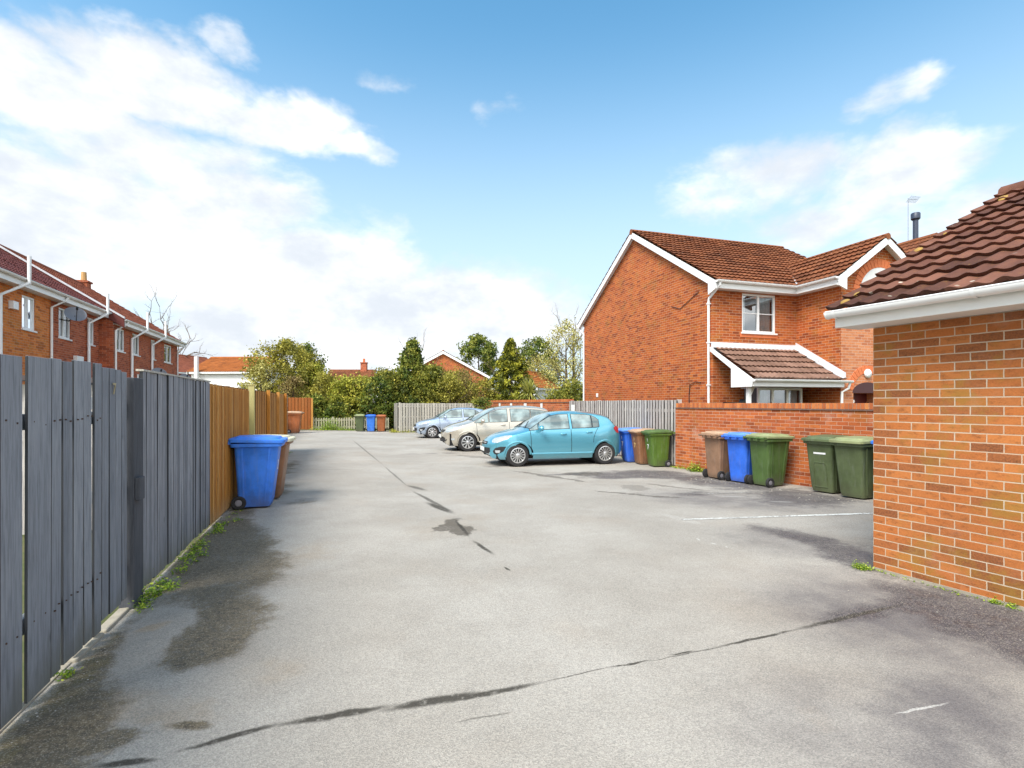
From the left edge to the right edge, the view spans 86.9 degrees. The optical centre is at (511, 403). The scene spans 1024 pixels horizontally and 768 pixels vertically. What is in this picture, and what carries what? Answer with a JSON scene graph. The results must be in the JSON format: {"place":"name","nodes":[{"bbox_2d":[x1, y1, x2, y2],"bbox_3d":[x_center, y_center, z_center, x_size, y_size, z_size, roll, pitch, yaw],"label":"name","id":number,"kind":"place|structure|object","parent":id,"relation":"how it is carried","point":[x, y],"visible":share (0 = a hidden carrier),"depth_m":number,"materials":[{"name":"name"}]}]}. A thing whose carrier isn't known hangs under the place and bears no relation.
{"place":"outdoors","nodes":[
{"label":"outdoors","id":0,"kind":"place"},
{"bbox_2d":[151,368,166,373],"bbox_3d":[-15.876,-1.329,24.145,0.751,0.538,0.588,0,0,-18],"label":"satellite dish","id":1,"kind":"object","parent":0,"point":[159,370],"visible":0.17,"depth_m":24.36,"materials":[{"name":"grey metal"}]},
{"bbox_2d":[22,416,393,701],"bbox_3d":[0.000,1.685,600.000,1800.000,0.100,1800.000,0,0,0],"label":"ground","id":2,"kind":"structure","parent":0,"point":[147,585],"depth_m":5.01,"materials":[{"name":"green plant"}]},
{"bbox_2d":[0,256,68,383],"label":"terraced house","id":3,"kind":"structure","parent":2,"relation":"on","point":[26,318],"depth_m":15.41,"materials":[{"name":"orange brick"}]},
{"bbox_2d":[21,295,37,332],"bbox_3d":[-14.028,-2.578,15.606,0.305,1.005,0.785,0,0,-11],"label":"window","id":4,"kind":"structure","parent":3,"relation":"in","point":[27,302],"depth_m":15.61,"materials":[{"name":"white plastic"}]},
{"bbox_2d":[0,662,70,732],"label":"gravel board","id":5,"kind":"object","parent":2,"relation":"on","point":[52,679],"visible":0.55,"depth_m":2.92,"materials":[{"name":"concrete"}]},
{"bbox_2d":[0,354,101,729],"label":"wooden fence","id":6,"kind":"object","parent":2,"relation":"on","point":[57,624],"visible":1,"depth_m":3.02,"materials":[{"name":"grey paint"}]},
{"bbox_2d":[0,250,111,377],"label":"terraced house","id":7,"kind":"structure","parent":2,"relation":"on","point":[76,340],"depth_m":18.39,"materials":[{"name":"red brick"}]},
{"bbox_2d":[58,308,71,340],"bbox_3d":[-14.885,-2.577,17.613,0.595,1.005,0.880,0,0,-18],"label":"window","id":8,"kind":"structure","parent":7,"relation":"in","point":[64,326],"depth_m":17.99,"materials":[{"name":"white plastic"}]},
{"bbox_2d":[59,306,86,320],"bbox_3d":[-14.149,-2.879,17.439,0.771,0.507,0.518,0,0,5],"label":"satellite dish","id":9,"kind":"object","parent":7,"relation":"attached to","point":[76,313],"visible":1,"depth_m":17.46,"materials":[{"name":"grey metal"}]},
{"bbox_2d":[87,317,95,346],"bbox_3d":[-15.495,-2.577,19.491,0.595,1.005,0.630,0,0,-18],"label":"window","id":10,"kind":"structure","parent":7,"relation":"in","point":[88,319],"depth_m":19.76,"materials":[{"name":"white plastic"}]},
{"bbox_2d":[22,375,91,534],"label":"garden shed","id":11,"kind":"structure","parent":2,"relation":"on","point":[23,457],"depth_m":6.58,"materials":[{"name":"wood"}]},
{"bbox_2d":[0,244,158,377],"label":"terraced house","id":12,"kind":"structure","parent":2,"relation":"on","point":[123,342],"depth_m":21.29,"materials":[{"name":"red brick"}]},
{"bbox_2d":[117,328,125,353],"bbox_3d":[-15.521,-2.438,21.033,0.595,0.925,0.840,0,0,-18],"label":"window","id":13,"kind":"structure","parent":12,"relation":"in","point":[120,333],"depth_m":21.40,"materials":[{"name":"white plastic"}]},
{"bbox_2d":[132,333,140,356],"bbox_3d":[-16.042,-2.438,22.635,0.595,0.925,0.910,0,0,-18],"label":"window","id":14,"kind":"structure","parent":12,"relation":"in","point":[136,340],"depth_m":23.04,"materials":[{"name":"white plastic"}]},
{"bbox_2d":[66,633,103,662],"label":"edging block","id":15,"kind":"structure","parent":2,"relation":"on","point":[85,649],"depth_m":3.49,"materials":[{"name":"concrete"}]},
{"bbox_2d":[41,264,186,374],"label":"terraced house","id":16,"kind":"structure","parent":2,"relation":"on","point":[163,345],"depth_m":26.03,"materials":[{"name":"red tile"}]},
{"bbox_2d":[151,340,155,360],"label":"window","id":17,"kind":"structure","parent":16,"relation":"in","point":[152,341],"depth_m":25.04,"materials":[{"name":"white plastic"}]},
{"bbox_2d":[164,344,172,364],"bbox_3d":[-17.437,-2.438,26.930,0.595,0.925,1.280,0,0,-18],"label":"window","id":18,"kind":"structure","parent":16,"relation":"in","point":[167,349],"depth_m":27.49,"materials":[{"name":"white plastic"}]},
{"bbox_2d":[99,607,129,632],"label":"edging block","id":19,"kind":"structure","parent":2,"relation":"on","point":[108,624],"depth_m":3.94,"materials":[{"name":"concrete"}]},
{"bbox_2d":[136,369,210,587],"bbox_3d":[-3.561,0.683,5.685,0.203,1.934,2.545,0,0,-18],"label":"wooden fence","id":20,"kind":"object","parent":2,"relation":"on","point":[176,459],"visible":0.73,"depth_m":5.33,"materials":[{"name":"grey wood"}]},
{"bbox_2d":[134,285,217,356],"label":"bare tree","id":21,"kind":"object","parent":2,"relation":"on","point":[169,316],"visible":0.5,"depth_m":61.12,"materials":[{"name":"plant"}]},
{"bbox_2d":[178,354,207,376],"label":"house","id":22,"kind":"structure","parent":2,"relation":"on","point":[186,363],"depth_m":59.97,"materials":[{"name":"red brick"}]},
{"bbox_2d":[186,356,292,390],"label":"house","id":23,"kind":"structure","parent":2,"relation":"on","point":[223,371],"depth_m":45.07,"materials":[{"name":"white paint"}]},
{"bbox_2d":[237,358,282,392],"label":"pale shrub","id":24,"kind":"object","parent":2,"relation":"on","point":[261,366],"visible":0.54,"depth_m":36.78,"materials":[{"name":"green plant"}]},
{"bbox_2d":[237,336,328,397],"bbox_3d":[-16.120,-1.555,39.181,6.577,6.717,6.471,0,0,0],"label":"olive tree","id":25,"kind":"object","parent":2,"relation":"on","point":[286,348],"visible":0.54,"depth_m":37.88,"materials":[{"name":"green plant"}]},
{"bbox_2d":[274,374,310,397],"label":"twiggy shrub","id":26,"kind":"object","parent":2,"relation":"on","point":[291,384],"visible":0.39,"depth_m":35.38,"materials":[{"name":"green plant"}]},
{"bbox_2d":[277,341,330,394],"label":"evergreen tree","id":27,"kind":"object","parent":2,"relation":"on","point":[309,346],"visible":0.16,"depth_m":44.10,"materials":[{"name":"green plant"}]},
{"bbox_2d":[288,360,333,397],"bbox_3d":[-14.252,-0.630,38.384,3.540,4.865,3.730,0,0,37],"label":"yellow green shrub","id":28,"kind":"object","parent":2,"relation":"on","point":[314,373],"visible":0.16,"depth_m":38.02,"materials":[{"name":"green plant"}]},
{"bbox_2d":[302,392,332,426],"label":"dark bush","id":29,"kind":"object","parent":2,"relation":"on","point":[319,401],"visible":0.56,"depth_m":34.57,"materials":[{"name":"green plant"}]},
{"bbox_2d":[299,371,343,425],"bbox_3d":[-12.533,-0.192,36.116,3.382,3.987,3.077,0,0,34],"label":"yellow green shrub","id":30,"kind":"object","parent":2,"relation":"on","point":[321,383],"visible":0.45,"depth_m":35.82,"materials":[{"name":"green plant"}]},
{"bbox_2d":[323,398,355,428],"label":"dark bush","id":31,"kind":"object","parent":2,"relation":"on","point":[342,407],"visible":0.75,"depth_m":34.58,"materials":[{"name":"green plant"}]},
{"bbox_2d":[320,372,367,427],"bbox_3d":[-11.017,-0.136,35.897,3.661,3.876,3.488,0,0,-44],"label":"yellow green shrub","id":32,"kind":"object","parent":2,"relation":"on","point":[345,381],"visible":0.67,"depth_m":35.39,"materials":[{"name":"green plant"}]},
{"bbox_2d":[313,417,388,429],"bbox_3d":[-9.805,1.235,32.927,4.500,0.830,0.150,0,0,-18],"label":"picket fence","id":33,"kind":"object","parent":2,"relation":"on","point":[353,420],"visible":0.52,"depth_m":32.74,"materials":[{"name":"brown wood"}]},
{"bbox_2d":[327,359,376,385],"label":"house","id":34,"kind":"structure","parent":2,"relation":"on","point":[364,370],"depth_m":65.04,"materials":[{"name":"brick"}]},
{"bbox_2d":[344,371,389,420],"bbox_3d":[-9.799,-0.207,36.812,3.724,4.018,3.341,0,0,33],"label":"yellow green shrub","id":35,"kind":"object","parent":2,"relation":"on","point":[364,385],"visible":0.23,"depth_m":36.35,"materials":[{"name":"green plant"}]},
{"bbox_2d":[351,394,386,427],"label":"dark bush","id":36,"kind":"object","parent":2,"relation":"on","point":[369,406],"visible":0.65,"depth_m":34.84,"materials":[{"name":"green plant"}]},
{"bbox_2d":[361,372,398,424],"bbox_3d":[-8.678,-0.131,35.848,2.839,3.865,3.038,0,0,-26],"label":"blossom shrub","id":37,"kind":"object","parent":2,"relation":"on","point":[375,385],"visible":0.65,"depth_m":35.49,"materials":[{"name":"green plant"}]},
{"bbox_2d":[370,367,406,398],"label":"yellow green shrub","id":38,"kind":"object","parent":2,"relation":"on","point":[379,371],"visible":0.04,"depth_m":39.10,"materials":[{"name":"green plant"}]},
{"bbox_2d":[378,366,411,428],"bbox_3d":[-8.223,-0.369,36.950,3.435,4.343,3.014,0,0,-32],"label":"evergreen shrub","id":39,"kind":"object","parent":2,"relation":"on","point":[395,379],"visible":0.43,"depth_m":36.55,"materials":[{"name":"green plant"}]},
{"bbox_2d":[370,325,438,426],"bbox_3d":[-6.764,-2.014,38.418,7.686,7.636,6.742,0,0,0],"label":"evergreen tree","id":40,"kind":"object","parent":2,"relation":"on","point":[410,357],"visible":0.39,"depth_m":37.68,"materials":[{"name":"green plant"}]},
{"bbox_2d":[383,362,452,409],"bbox_3d":[-5.959,-0.532,38.096,5.031,4.671,5.106,0,0,19],"label":"evergreen shrub","id":41,"kind":"object","parent":2,"relation":"on","point":[416,372],"visible":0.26,"depth_m":36.88,"materials":[{"name":"green plant"}]},
{"bbox_2d":[410,361,460,402],"bbox_3d":[-5.102,-0.544,37.483,4.012,4.693,4.544,0,0,0],"label":"evergreen shrub","id":42,"kind":"object","parent":2,"relation":"on","point":[438,369],"visible":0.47,"depth_m":36.74,"materials":[{"name":"green plant"}]},
{"bbox_2d":[424,372,469,402],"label":"twiggy shrub","id":43,"kind":"object","parent":2,"relation":"on","point":[451,385],"visible":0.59,"depth_m":36.21,"materials":[{"name":"green plant"}]},
{"bbox_2d":[410,350,490,398],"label":"house","id":44,"kind":"structure","parent":2,"relation":"on","point":[450,360],"depth_m":51.86,"materials":[{"name":"brick"}]},
{"bbox_2d":[442,366,482,400],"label":"yellow green shrub","id":45,"kind":"object","parent":2,"relation":"on","point":[462,379],"visible":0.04,"depth_m":40.09,"materials":[{"name":"green plant"}]},
{"bbox_2d":[447,366,485,402],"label":"twiggy shrub","id":46,"kind":"object","parent":2,"relation":"on","point":[466,376],"visible":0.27,"depth_m":37.78,"materials":[{"name":"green plant"}]},
{"bbox_2d":[456,332,498,378],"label":"pine tree","id":47,"kind":"object","parent":2,"relation":"on","point":[472,347],"visible":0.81,"depth_m":64.81,"materials":[{"name":"green plant"}]},
{"bbox_2d":[468,396,494,409],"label":"ivy bush","id":48,"kind":"object","parent":2,"relation":"on","point":[484,404],"visible":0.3,"depth_m":30.03,"materials":[{"name":"green plant"}]},
{"bbox_2d":[465,375,498,409],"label":"twiggy shrub","id":49,"kind":"object","parent":2,"relation":"on","point":[484,384],"visible":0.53,"depth_m":36.35,"materials":[{"name":"green plant"}]},
{"bbox_2d":[478,338,538,399],"bbox_3d":[-0.351,-1.388,37.469,6.134,6.383,5.614,0,0,31],"label":"golden conifer","id":50,"kind":"object","parent":2,"relation":"on","point":[511,364],"visible":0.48,"depth_m":36.87,"materials":[{"name":"green plant"}]},
{"bbox_2d":[484,399,573,410],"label":"brick wall","id":51,"kind":"structure","parent":2,"relation":"on","point":[555,404],"depth_m":23.48,"materials":[{"name":"brick"}]},
{"bbox_2d":[516,375,544,399],"bbox_3d":[1.150,-0.129,33.419,2.675,3.458,2.584,0,0,0],"label":"cordyline palm","id":52,"kind":"object","parent":2,"relation":"on","point":[530,387],"visible":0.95,"depth_m":33.21,"materials":[{"name":"green plant"}]},
{"bbox_2d":[509,371,558,399],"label":"house","id":53,"kind":"structure","parent":2,"relation":"on","point":[540,385],"depth_m":45.81,"materials":[{"name":"orange tile"}]},
{"bbox_2d":[517,336,563,385],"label":"pine tree","id":54,"kind":"object","parent":2,"relation":"on","point":[527,351],"visible":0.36,"depth_m":55.49,"materials":[{"name":"green plant"}]},
{"bbox_2d":[525,352,562,390],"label":"catkin tree","id":55,"kind":"object","parent":2,"relation":"on","point":[535,361],"visible":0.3,"depth_m":47.78,"materials":[{"name":"green plant"}]},
{"bbox_2d":[542,383,570,398],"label":"dark bush","id":56,"kind":"object","parent":2,"relation":"on","point":[555,394],"visible":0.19,"depth_m":35.23,"materials":[{"name":"green plant"}]},
{"bbox_2d":[533,317,582,400],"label":"catkin tree","id":57,"kind":"object","parent":2,"relation":"on","point":[569,342],"visible":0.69,"depth_m":40.30,"materials":[{"name":"green plant"}]},
{"bbox_2d":[545,303,583,381],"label":"bare tree","id":58,"kind":"object","parent":2,"relation":"on","point":[572,363],"visible":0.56,"depth_m":41.22,"materials":[{"name":"brown plant"}]},
{"bbox_2d":[547,374,582,400],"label":"dark bush","id":59,"kind":"object","parent":2,"relation":"on","point":[572,390],"visible":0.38,"depth_m":35.68,"materials":[{"name":"green plant"}]},
{"bbox_2d":[576,229,905,402],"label":"brick house","id":60,"kind":"structure","parent":2,"relation":"on","point":[684,318],"depth_m":15.97,"materials":[{"name":"orange brick"}]},
{"bbox_2d":[741,293,777,334],"bbox_3d":[7.094,-2.578,15.935,1.280,1.165,0.595,0,0,-18],"label":"window","id":61,"kind":"structure","parent":60,"relation":"in","point":[758,314],"depth_m":15.92,"materials":[{"name":"white plastic"}]},
{"bbox_2d":[744,388,801,402],"bbox_3d":[7.429,0.273,15.308,1.630,1.385,0.595,0,0,-18],"label":"window","id":62,"kind":"structure","parent":60,"relation":"in","point":[759,395],"depth_m":15.25,"materials":[{"name":"white plastic"}]},
{"bbox_2d":[853,393,866,402],"bbox_3d":[9.723,0.650,15.430,1.050,1.900,0.080,0,0,-18],"label":"door","id":63,"kind":"structure","parent":60,"relation":"in","point":[857,397],"depth_m":15.50,"materials":[{"name":"red metal"}]},
{"bbox_2d":[751,196,936,298],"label":"brick house","id":64,"kind":"structure","parent":2,"relation":"on","point":[914,243],"depth_m":20.29,"materials":[{"name":"tile"}]},
{"bbox_2d":[0,430,1023,767],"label":"driveway","id":65,"kind":"structure","parent":0,"point":[380,600],"depth_m":3.66,"materials":[{"name":"grey asphalt"}]},
{"bbox_2d":[53,666,82,680],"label":"weeds","id":66,"kind":"object","parent":65,"relation":"on","point":[67,672],"visible":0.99,"depth_m":3.14,"materials":[{"name":"green plant"}]},
{"bbox_2d":[2,514,237,747],"bbox_3d":[-3.093,1.597,5.075,0.273,0.003,6.364,0,0,-18],"label":"loose grit","id":67,"kind":"object","parent":65,"relation":"on","point":[95,654],"visible":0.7,"depth_m":3.13,"materials":[{"name":"grey gravel"}]},
{"bbox_2d":[119,377,142,608],"bbox_3d":[-3.022,0.725,4.289,0.105,1.850,0.215,0,0,-18],"label":"gate post","id":68,"kind":"object","parent":65,"relation":"on","point":[134,471],"visible":0.48,"depth_m":4.21,"materials":[{"name":"grey wood"}]},
{"bbox_2d":[91,367,144,620],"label":"wooden gate","id":69,"kind":"structure","parent":68,"relation":"attached to","point":[114,506],"depth_m":3.93,"materials":[{"name":"grey paint"}]},
{"bbox_2d":[127,517,242,612],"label":"weeds","id":70,"kind":"object","parent":65,"relation":"on","point":[142,605],"visible":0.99,"depth_m":4.79,"materials":[{"name":"green plant"}]},
{"bbox_2d":[209,384,248,524],"bbox_3d":[-4.385,0.661,8.423,0.086,1.837,3.153,0,0,-18],"label":"wooden fence","id":71,"kind":"object","parent":65,"relation":"on","point":[229,412],"visible":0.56,"depth_m":7.74,"materials":[{"name":"brown wood"}]},
{"bbox_2d":[248,384,255,434],"bbox_3d":[-4.883,0.650,10.137,0.120,2.000,0.120,0,0,-18],"label":"fence post","id":72,"kind":"object","parent":65,"relation":"on","point":[251,388],"visible":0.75,"depth_m":10.09,"materials":[{"name":"beige wood"}]},
{"bbox_2d":[228,435,287,509],"bbox_3d":[-3.958,1.048,8.388,0.853,1.104,0.628,0,0,-18],"label":"wheelie bin","id":73,"kind":"object","parent":65,"relation":"on","point":[257,457],"visible":0.92,"depth_m":8.16,"materials":[{"name":"blue plastic"}]},
{"bbox_2d":[255,390,287,434],"bbox_3d":[-6.222,0.675,14.171,0.145,1.950,7.800,0,0,-18],"label":"wooden fence","id":74,"kind":"object","parent":65,"relation":"on","point":[270,413],"visible":0.52,"depth_m":13.32,"materials":[{"name":"brown wood"}]},
{"bbox_2d":[254,434,295,497],"bbox_3d":[-4.123,1.064,9.124,0.828,1.072,0.610,0,0,-14],"label":"wheelie bin","id":75,"kind":"object","parent":65,"relation":"on","point":[282,469],"visible":0.14,"depth_m":8.99,"materials":[{"name":"brown plastic"}]},
{"bbox_2d":[287,395,287,425],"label":"wooden fence","id":76,"kind":"object","parent":65,"relation":"on","point":[287,410],"visible":0.01,"depth_m":17.91,"materials":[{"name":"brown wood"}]},
{"bbox_2d":[288,411,303,432],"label":"wheelie bin","id":77,"kind":"object","parent":65,"relation":"on","point":[294,421],"visible":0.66,"depth_m":28.58,"materials":[{"name":"orange plastic"}]},
{"bbox_2d":[288,397,312,429],"bbox_3d":[-12.704,0.656,31.748,1.898,1.988,0.100,0,0,-18],"label":"wooden fence","id":78,"kind":"object","parent":65,"relation":"on","point":[305,405],"visible":0.45,"depth_m":31.88,"materials":[{"name":"orange wood"}]},
{"bbox_2d":[309,412,355,430],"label":"weeds","id":79,"kind":"object","parent":65,"relation":"on","point":[325,427],"visible":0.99,"depth_m":32.11,"materials":[{"name":"green plant"}]},
{"bbox_2d":[354,414,364,430],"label":"wheelie bin","id":80,"kind":"object","parent":65,"relation":"on","point":[359,419],"visible":0.99,"depth_m":31.66,"materials":[{"name":"green plastic"}]},
{"bbox_2d":[366,414,375,430],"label":"wheelie bin","id":81,"kind":"object","parent":65,"relation":"on","point":[370,419],"visible":0.98,"depth_m":31.85,"materials":[{"name":"blue plastic"}]},
{"bbox_2d":[376,415,386,430],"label":"wheelie bin","id":82,"kind":"object","parent":65,"relation":"on","point":[381,420],"visible":1,"depth_m":32.03,"materials":[{"name":"orange plastic"}]},
{"bbox_2d":[394,403,398,430],"bbox_3d":[-6.943,0.826,32.489,0.096,1.667,2.050,0,0,-18],"label":"wooden fence","id":83,"kind":"object","parent":65,"relation":"on","point":[396,416],"visible":0.89,"depth_m":32.07,"materials":[{"name":"grey wood"}]},
{"bbox_2d":[389,428,414,432],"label":"weeds","id":84,"kind":"object","parent":65,"relation":"on","point":[392,430],"visible":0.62,"depth_m":31.34,"materials":[{"name":"green plant"}]},
{"bbox_2d":[399,403,481,430],"bbox_3d":[-4.193,0.855,32.342,5.088,1.790,0.210,0,0,-18],"label":"wooden fence","id":85,"kind":"object","parent":65,"relation":"on","point":[411,415],"visible":0.46,"depth_m":31.86,"materials":[{"name":"grey wood"}]},
{"bbox_2d":[413,407,482,437],"bbox_3d":[-2.924,0.969,27.194,4.015,1.513,2.148,0,0,-16],"label":"parked car","id":86,"kind":"object","parent":65,"relation":"on","point":[433,427],"visible":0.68,"depth_m":26.31,"materials":[{"name":"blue metal"}]},
{"bbox_2d":[439,405,547,450],"bbox_3d":[-0.539,0.905,20.125,4.275,1.640,2.218,0,0,-14],"label":"parked car","id":87,"kind":"object","parent":65,"relation":"on","point":[470,433],"visible":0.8,"depth_m":19.23,"materials":[{"name":"beige paint"}]},
{"bbox_2d":[480,410,620,466],"bbox_3d":[1.114,0.969,15.511,4.015,1.513,2.148,0,0,-14],"label":"parked car","id":88,"kind":"object","parent":65,"relation":"on","point":[591,437],"visible":0.99,"depth_m":14.79,"materials":[{"name":"metal"}]},
{"bbox_2d":[569,399,681,464],"bbox_3d":[3.373,0.825,17.725,0.190,1.850,6.970,0,0,-18],"label":"wooden fence","id":89,"kind":"object","parent":65,"relation":"on","point":[656,414],"visible":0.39,"depth_m":16.07,"materials":[{"name":"grey wood"}]},
{"bbox_2d":[618,427,637,461],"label":"wheelie bin","id":90,"kind":"object","parent":65,"relation":"on","point":[626,446],"visible":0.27,"depth_m":15.43,"materials":[{"name":"blue plastic"}]},
{"bbox_2d":[628,428,651,463],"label":"wheelie bin","id":91,"kind":"object","parent":65,"relation":"on","point":[639,446],"visible":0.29,"depth_m":14.88,"materials":[{"name":"brown plastic"}]},
{"bbox_2d":[641,429,674,466],"bbox_3d":[3.918,1.202,14.540,0.770,0.997,0.567,0,0,-10],"label":"wheelie bin","id":92,"kind":"object","parent":65,"relation":"on","point":[657,441],"visible":1,"depth_m":14.33,"materials":[{"name":"green plastic"}]},
{"bbox_2d":[672,459,705,471],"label":"weeds","id":93,"kind":"object","parent":65,"relation":"on","point":[694,469],"visible":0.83,"depth_m":13.45,"materials":[{"name":"green plant"}]},
{"bbox_2d":[698,431,732,479],"bbox_3d":[4.731,1.161,12.221,0.828,1.072,0.610,0,0,-21],"label":"wheelie bin","id":94,"kind":"object","parent":65,"relation":"on","point":[716,448],"visible":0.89,"depth_m":12.01,"materials":[{"name":"brown plastic"}]},
{"bbox_2d":[721,432,754,483],"bbox_3d":[4.991,1.154,11.589,0.828,1.072,0.610,0,0,-29],"label":"wheelie bin","id":95,"kind":"object","parent":65,"relation":"on","point":[740,462],"visible":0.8,"depth_m":11.42,"materials":[{"name":"blue plastic"}]},
{"bbox_2d":[641,475,868,503],"bbox_3d":[4.322,1.663,10.896,1.390,0.072,4.820,0,0,-26],"label":"loose grit","id":96,"kind":"object","parent":65,"relation":"on","point":[761,489],"visible":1,"depth_m":10.44,"materials":[{"name":"grey gravel"}]},
{"bbox_2d":[743,433,794,487],"bbox_3d":[5.232,1.145,11.020,0.828,1.072,0.610,0,0,-21],"label":"wheelie bin","id":97,"kind":"object","parent":65,"relation":"on","point":[769,454],"visible":1,"depth_m":10.83,"materials":[{"name":"green plastic"}]},
{"bbox_2d":[676,403,872,486],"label":"brick wall","id":98,"kind":"structure","parent":65,"relation":"on","point":[798,421],"depth_m":11.47,"materials":[{"name":"brick"}]},
{"bbox_2d":[681,513,872,519],"bbox_3d":[3.843,1.610,7.702,3.045,0.007,0.093,0,0,-9],"label":"parking line","id":99,"kind":"object","parent":65,"relation":"on","point":[777,516],"visible":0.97,"depth_m":7.68,"materials":[{"name":"paint"}]},
{"bbox_2d":[801,434,847,492],"bbox_3d":[5.914,1.126,10.079,0.828,1.072,0.610,0,0,-27],"label":"wheelie bin","id":100,"kind":"object","parent":65,"relation":"on","point":[822,463],"visible":0.56,"depth_m":9.90,"materials":[{"name":"green plastic"}]},
{"bbox_2d":[829,436,872,498],"bbox_3d":[6.046,1.112,9.412,0.828,1.072,0.610,0,0,-25],"label":"wheelie bin","id":101,"kind":"object","parent":65,"relation":"on","point":[854,458],"visible":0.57,"depth_m":9.21,"materials":[{"name":"green plastic"}]},
{"bbox_2d":[823,180,1023,609],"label":"brick garage","id":102,"kind":"structure","parent":65,"relation":"on","point":[948,422],"depth_m":4.66,"materials":[{"name":"brick"}]},
{"bbox_2d":[850,559,1019,609],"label":"weeds","id":103,"kind":"object","parent":65,"relation":"on","point":[865,567],"visible":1,"depth_m":4.68,"materials":[{"name":"green plant"}]},
{"bbox_2d":[0,0,1023,388],"label":"sky","id":104,"kind":"structure","parent":0,"point":[350,179],"materials":[{"name":"blue"}]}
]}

